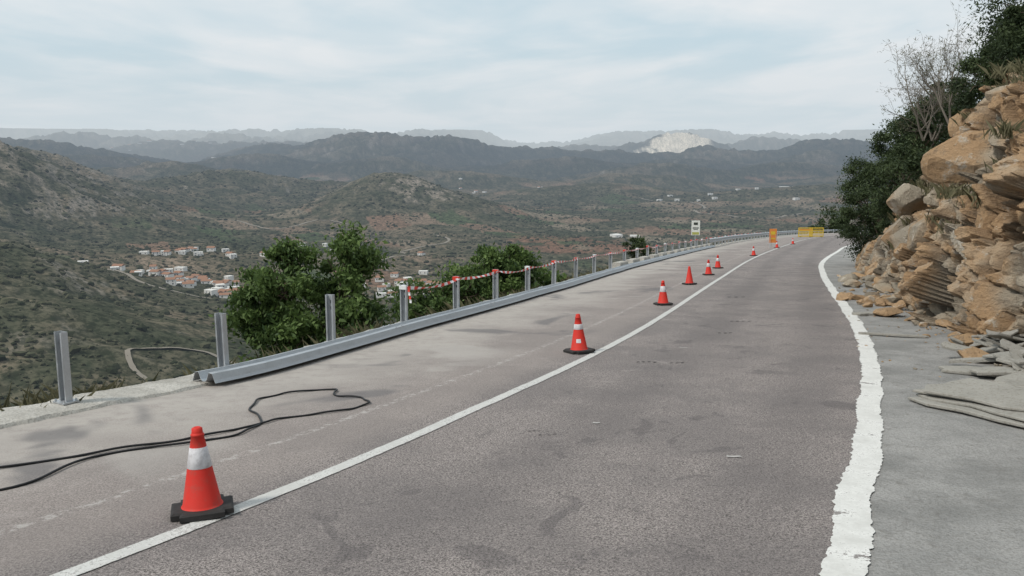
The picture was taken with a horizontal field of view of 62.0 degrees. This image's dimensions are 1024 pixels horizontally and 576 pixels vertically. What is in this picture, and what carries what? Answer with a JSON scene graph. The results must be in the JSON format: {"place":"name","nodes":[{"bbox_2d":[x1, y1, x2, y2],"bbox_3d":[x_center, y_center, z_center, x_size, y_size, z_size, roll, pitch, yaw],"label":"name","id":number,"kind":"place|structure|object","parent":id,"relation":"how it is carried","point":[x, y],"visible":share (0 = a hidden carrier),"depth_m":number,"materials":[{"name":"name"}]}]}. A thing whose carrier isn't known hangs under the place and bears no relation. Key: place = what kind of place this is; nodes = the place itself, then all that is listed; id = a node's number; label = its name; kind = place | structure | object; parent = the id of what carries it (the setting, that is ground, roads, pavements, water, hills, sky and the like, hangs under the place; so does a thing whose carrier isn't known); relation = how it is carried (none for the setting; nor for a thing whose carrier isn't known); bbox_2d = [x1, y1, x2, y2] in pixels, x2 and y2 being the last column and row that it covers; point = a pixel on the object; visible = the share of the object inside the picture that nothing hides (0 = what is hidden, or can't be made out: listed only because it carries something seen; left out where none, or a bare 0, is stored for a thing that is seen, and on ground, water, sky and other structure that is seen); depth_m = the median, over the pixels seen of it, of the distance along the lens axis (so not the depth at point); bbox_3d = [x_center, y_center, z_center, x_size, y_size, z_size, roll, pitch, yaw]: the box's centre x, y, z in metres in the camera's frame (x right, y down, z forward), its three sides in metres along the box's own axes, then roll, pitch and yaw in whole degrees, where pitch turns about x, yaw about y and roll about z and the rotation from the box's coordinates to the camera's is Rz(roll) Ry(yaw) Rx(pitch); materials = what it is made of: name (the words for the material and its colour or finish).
{"place":"outdoors","nodes":[
{"label":"outdoors","id":0,"kind":"place"},
{"bbox_2d":[110,140,540,192],"bbox_3d":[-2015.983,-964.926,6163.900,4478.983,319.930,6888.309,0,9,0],"label":"valley village","id":1,"kind":"object","parent":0,"point":[215,157],"visible":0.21,"depth_m":5757.14,"materials":[{"name":"ceramic"}]},
{"bbox_2d":[0,233,875,575],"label":"asphalt road","id":2,"kind":"structure","parent":0,"point":[616,461],"depth_m":6.42,"materials":[{"name":"grey asphalt"}]},
{"bbox_2d":[0,388,369,490],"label":"power cable","id":3,"kind":"object","parent":2,"relation":"on","point":[162,443],"visible":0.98,"depth_m":6.54,"materials":[{"name":"black rubber"}]},
{"bbox_2d":[170,426,233,522],"bbox_3d":[-1.830,1.060,4.995,0.345,0.502,0.345,-4,5,-20],"label":"traffic cone","id":4,"kind":"object","parent":2,"relation":"on","point":[204,498],"visible":1,"depth_m":4.93,"materials":[{"name":"plastic"}]},
{"bbox_2d":[50,237,814,575],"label":"painted line marking","id":5,"kind":"object","parent":2,"relation":"on","point":[126,551],"visible":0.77,"depth_m":5.85,"materials":[{"name":"white paint"}]},
{"bbox_2d":[0,232,864,428],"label":"concrete kerb","id":6,"kind":"structure","parent":2,"relation":"on","point":[18,415],"depth_m":8.09,"materials":[{"name":"grey concrete"}]},
{"bbox_2d":[53,331,78,404],"bbox_3d":[-4.126,0.875,7.859,0.170,0.966,0.150,5,10,31],"label":"barrier post","id":7,"kind":"object","parent":6,"relation":"on","point":[63,367],"visible":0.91,"depth_m":7.82,"materials":[{"name":"metal"}]},
{"bbox_2d":[214,313,228,366],"bbox_3d":[-3.183,0.758,9.403,0.170,0.969,0.150,4,10,25],"label":"barrier post","id":8,"kind":"object","parent":6,"relation":"on","point":[221,339],"visible":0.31,"depth_m":9.37,"materials":[{"name":"metal"}]},
{"bbox_2d":[325,294,335,340],"bbox_3d":[-2.490,0.578,11.703,0.170,0.983,0.150,3,9,18],"label":"barrier post","id":9,"kind":"object","parent":6,"relation":"on","point":[330,316],"visible":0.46,"depth_m":11.69,"materials":[{"name":"metal"}]},
{"bbox_2d":[400,285,407,321],"bbox_3d":[-1.753,0.429,13.826,0.170,0.961,0.150,3,9,18],"label":"barrier post","id":10,"kind":"object","parent":6,"relation":"on","point":[403,305],"visible":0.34,"depth_m":13.81,"materials":[{"name":"metal"}]},
{"bbox_2d":[453,276,459,308],"bbox_3d":[-1.040,0.266,15.916,0.170,0.974,0.150,3,9,19],"label":"barrier post","id":11,"kind":"object","parent":6,"relation":"on","point":[456,294],"visible":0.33,"depth_m":15.90,"materials":[{"name":"metal"}]},
{"bbox_2d":[493,269,498,298],"bbox_3d":[-0.346,0.101,17.986,0.170,0.992,0.150,3,9,18],"label":"barrier post","id":12,"kind":"object","parent":6,"relation":"on","point":[495,286],"visible":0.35,"depth_m":17.98,"materials":[{"name":"metal"}]},
{"bbox_2d":[399,232,760,302],"bbox_3d":[13.486,-3.324,57.650,1.329,7.202,92.959,3,10,20],"label":"warning tape","id":13,"kind":"object","parent":12,"relation":"attached to","point":[454,279],"visible":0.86,"depth_m":17.91,"materials":[{"name":"red plastic"}]},
{"bbox_2d":[525,269,529,290],"bbox_3d":[0.370,-0.054,20.340,0.170,0.948,0.150,3,9,18],"label":"barrier post","id":14,"kind":"object","parent":6,"relation":"on","point":[527,279],"visible":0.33,"depth_m":20.33,"materials":[{"name":"metal"}]},
{"bbox_2d":[552,260,556,283],"bbox_3d":[1.100,-0.235,22.438,0.170,0.995,0.150,3,9,18],"label":"barrier post","id":15,"kind":"object","parent":6,"relation":"on","point":[554,266],"visible":0.39,"depth_m":22.41,"materials":[{"name":"metal"}]},
{"bbox_2d":[574,257,577,277],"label":"barrier post","id":16,"kind":"object","parent":6,"relation":"on","point":[575,268],"visible":0.48,"depth_m":25.11,"materials":[{"name":"metal"}]},
{"bbox_2d":[592,254,595,272],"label":"barrier post","id":17,"kind":"object","parent":6,"relation":"on","point":[593,264],"visible":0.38,"depth_m":27.61,"materials":[{"name":"metal"}]},
{"bbox_2d":[609,252,611,268],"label":"barrier post","id":18,"kind":"object","parent":6,"relation":"on","point":[610,261],"visible":0.38,"depth_m":30.32,"materials":[{"name":"metal"}]},
{"bbox_2d":[623,249,625,260],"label":"barrier post","id":19,"kind":"object","parent":6,"relation":"on","point":[624,256],"visible":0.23,"depth_m":33.04,"materials":[{"name":"metal"}]},
{"bbox_2d":[612,243,712,267],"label":"concrete parapet","id":20,"kind":"structure","parent":6,"relation":"on","point":[621,263],"depth_m":38.92,"materials":[{"name":"grey concrete"}]},
{"bbox_2d":[192,245,714,383],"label":"guardrail beam","id":21,"kind":"structure","parent":2,"relation":"on","point":[262,365],"depth_m":12.03,"materials":[{"name":"metal"}]},
{"bbox_2d":[383,253,677,328],"bbox_3d":[5.352,-1.075,34.847,0.504,3.624,46.508,3,9,18],"label":"beam joint plate","id":22,"kind":"object","parent":21,"relation":"on","point":[479,302],"visible":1,"depth_m":13.01,"materials":[{"name":"metal"}]},
{"bbox_2d":[563,314,594,353],"bbox_3d":[0.878,0.591,11.237,0.345,0.502,0.345,-5,6,-28],"label":"traffic cone","id":23,"kind":"object","parent":2,"relation":"on","point":[578,345],"visible":1,"depth_m":11.17,"materials":[{"name":"plastic"}]},
{"bbox_2d":[530,332,731,434],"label":"road tar marks","id":24,"kind":"object","parent":2,"relation":"on","point":[638,361],"visible":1,"depth_m":10.42},
{"bbox_2d":[653,280,672,304],"bbox_3d":[3.164,0.093,17.852,0.345,0.502,0.345,-2,5,-11],"label":"traffic cone","id":25,"kind":"object","parent":2,"relation":"on","point":[663,299],"visible":1,"depth_m":17.79,"materials":[{"name":"plastic"}]},
{"bbox_2d":[593,347,742,456],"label":"road scrape marks","id":26,"kind":"object","parent":2,"relation":"on","point":[726,456],"visible":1,"depth_m":6.24},
{"bbox_2d":[682,266,696,284],"bbox_3d":[4.964,-0.358,23.856,0.345,0.502,0.345,-3,5,-23],"label":"traffic cone","id":27,"kind":"object","parent":2,"relation":"on","point":[689,279],"visible":1,"depth_m":23.79,"materials":[{"name":"plastic"}]},
{"bbox_2d":[702,260,714,274],"bbox_3d":[6.516,-0.689,28.258,0.345,0.502,0.345,-1,4,-6],"label":"traffic cone","id":28,"kind":"object","parent":2,"relation":"on","point":[708,271],"visible":1,"depth_m":28.20,"materials":[{"name":"plastic"}]},
{"bbox_2d":[712,255,723,267],"bbox_3d":[7.864,-1.012,32.560,0.345,0.502,0.345,-3,5,-17],"label":"traffic cone","id":29,"kind":"object","parent":2,"relation":"on","point":[717,265],"visible":1,"depth_m":32.50,"materials":[{"name":"plastic"}]},
{"bbox_2d":[750,246,757,255],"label":"traffic cone","id":30,"kind":"object","parent":2,"relation":"on","point":[753,252],"visible":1,"depth_m":45.20,"materials":[{"name":"plastic"}]},
{"bbox_2d":[769,229,776,244],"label":"roadworks sign","id":31,"kind":"object","parent":2,"relation":"on","point":[772,235],"visible":0.91,"depth_m":61.05,"materials":[{"name":"metal"}]},
{"bbox_2d":[709,230,867,242],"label":"guardrail beam","id":32,"kind":"structure","parent":2,"relation":"on","point":[717,239],"depth_m":86.03,"materials":[{"name":"metal"}]},
{"bbox_2d":[798,228,812,236],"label":"plastic barrier","id":33,"kind":"object","parent":2,"relation":"on","point":[806,230],"visible":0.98,"depth_m":109.21,"materials":[{"name":"yellow plastic"}]},
{"bbox_2d":[809,228,823,236],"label":"plastic barrier","id":34,"kind":"object","parent":2,"relation":"on","point":[816,230],"visible":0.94,"depth_m":110.21,"materials":[{"name":"yellow plastic"}]},
{"bbox_2d":[818,244,883,575],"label":"painted line marking","id":35,"kind":"object","parent":2,"relation":"on","point":[848,550],"visible":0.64,"depth_m":5.72,"materials":[{"name":"white paint"}]},
{"bbox_2d":[0,128,899,406],"bbox_3d":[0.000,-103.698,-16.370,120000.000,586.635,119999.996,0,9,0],"label":"hillside terrain","id":36,"kind":"structure","parent":0,"point":[676,163],"depth_m":2252.62,"materials":[{"name":"green plant"}]},
{"bbox_2d":[77,242,441,297],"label":"hillside village","id":37,"kind":"object","parent":36,"relation":"on","point":[221,288],"visible":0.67,"depth_m":1027.09,"materials":[{"name":"ceramic"}]},
{"bbox_2d":[207,219,400,363],"bbox_3d":[-3.896,0.923,16.138,3.911,4.392,2.644,0,9,0],"label":"slope tree","id":38,"kind":"object","parent":36,"relation":"on","point":[269,306],"visible":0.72,"depth_m":15.93,"materials":[{"name":"green plant"}]},
{"bbox_2d":[0,243,719,410],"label":"verge grass","id":39,"kind":"structure","parent":36,"relation":"on","point":[37,399],"depth_m":10.30,"materials":[{"name":"green plant"}]},
{"bbox_2d":[377,241,566,321],"bbox_3d":[-0.779,0.779,23.821,6.171,4.108,3.247,-4,10,-24],"label":"slope tree","id":40,"kind":"object","parent":36,"relation":"on","point":[512,257],"visible":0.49,"depth_m":23.72,"materials":[{"name":"green plant"}]},
{"bbox_2d":[621,234,653,257],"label":"slope bush","id":41,"kind":"object","parent":36,"relation":"on","point":[639,242],"visible":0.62,"depth_m":52.10,"materials":[{"name":"green plant"}]},
{"bbox_2d":[691,220,699,245],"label":"roadside sign","id":42,"kind":"object","parent":36,"relation":"on","point":[695,228],"visible":0.91,"depth_m":54.51,"materials":[{"name":"metal"}]},
{"bbox_2d":[610,186,799,237],"bbox_3d":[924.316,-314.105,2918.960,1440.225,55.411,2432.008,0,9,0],"label":"industrial sheds","id":43,"kind":"object","parent":36,"relation":"on","point":[616,235],"visible":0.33,"depth_m":2844.83,"materials":[{"name":"ceramic"}]},
{"bbox_2d":[808,215,856,232],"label":"slope bush","id":44,"kind":"object","parent":36,"relation":"on","point":[822,225],"visible":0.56,"depth_m":167.61,"materials":[{"name":"green plant"}]},
{"bbox_2d":[815,72,981,260],"bbox_3d":[12.396,-3.296,27.826,4.846,6.544,16.753,3,9,19],"label":"overhanging bush","id":45,"kind":"object","parent":36,"relation":"on","point":[896,169],"visible":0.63,"depth_m":28.41,"materials":[{"name":"green plant"}]},
{"bbox_2d":[877,3,980,141],"bbox_3d":[9.934,-4.999,20.195,2.400,3.004,3.994,7,11,37],"label":"bare broom shrub","id":46,"kind":"object","parent":36,"relation":"on","point":[939,96],"visible":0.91,"depth_m":20.17,"materials":[{"name":"grey plant"}]},
{"bbox_2d":[855,71,1023,347],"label":"rock face","id":47,"kind":"object","parent":36,"relation":"on","point":[967,276],"visible":0.9,"depth_m":14.12},
{"bbox_2d":[883,57,1023,249],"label":"rock grass","id":48,"kind":"object","parent":47,"relation":"on","point":[952,190],"visible":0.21,"depth_m":14.07,"materials":[{"name":"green plant"}]},
{"bbox_2d":[944,0,1023,114],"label":"evergreen tree","id":49,"kind":"object","parent":47,"relation":"on","point":[1004,43],"visible":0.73,"depth_m":16.38,"materials":[{"name":"green plant"}]},
{"bbox_2d":[107,198,803,379],"bbox_3d":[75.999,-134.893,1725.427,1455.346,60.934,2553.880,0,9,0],"label":"dirt track","id":50,"kind":"structure","parent":0,"point":[131,364],"depth_m":895.53,"materials":[{"name":"beige soil"}]},
{"bbox_2d":[0,0,1023,142],"label":"sky","id":51,"kind":"structure","parent":0,"point":[525,71],"materials":[{"name":"white"}]},
{"bbox_2d":[824,245,1023,575],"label":"concrete shoulder","id":52,"kind":"object","parent":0,"point":[946,497],"visible":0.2,"depth_m":5.79},
{"bbox_2d":[836,270,1011,377],"bbox_3d":[7.468,0.451,16.586,2.717,1.936,23.897,2,9,15],"label":"rock rubble","id":53,"kind":"object","parent":52,"relation":"on","point":[866,299],"visible":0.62,"depth_m":17.37,"materials":[{"name":"brown stone"}]},
{"bbox_2d":[852,311,1023,386],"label":"stone slab pile","id":54,"kind":"object","parent":52,"relation":"on","point":[997,343],"visible":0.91,"depth_m":9.98,"materials":[{"name":"grey stone"}]},
{"bbox_2d":[908,378,1023,427],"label":"stone slab","id":55,"kind":"object","parent":52,"relation":"on","point":[999,402],"depth_m":7.78,"materials":[{"name":"grey stone"}]}
]}

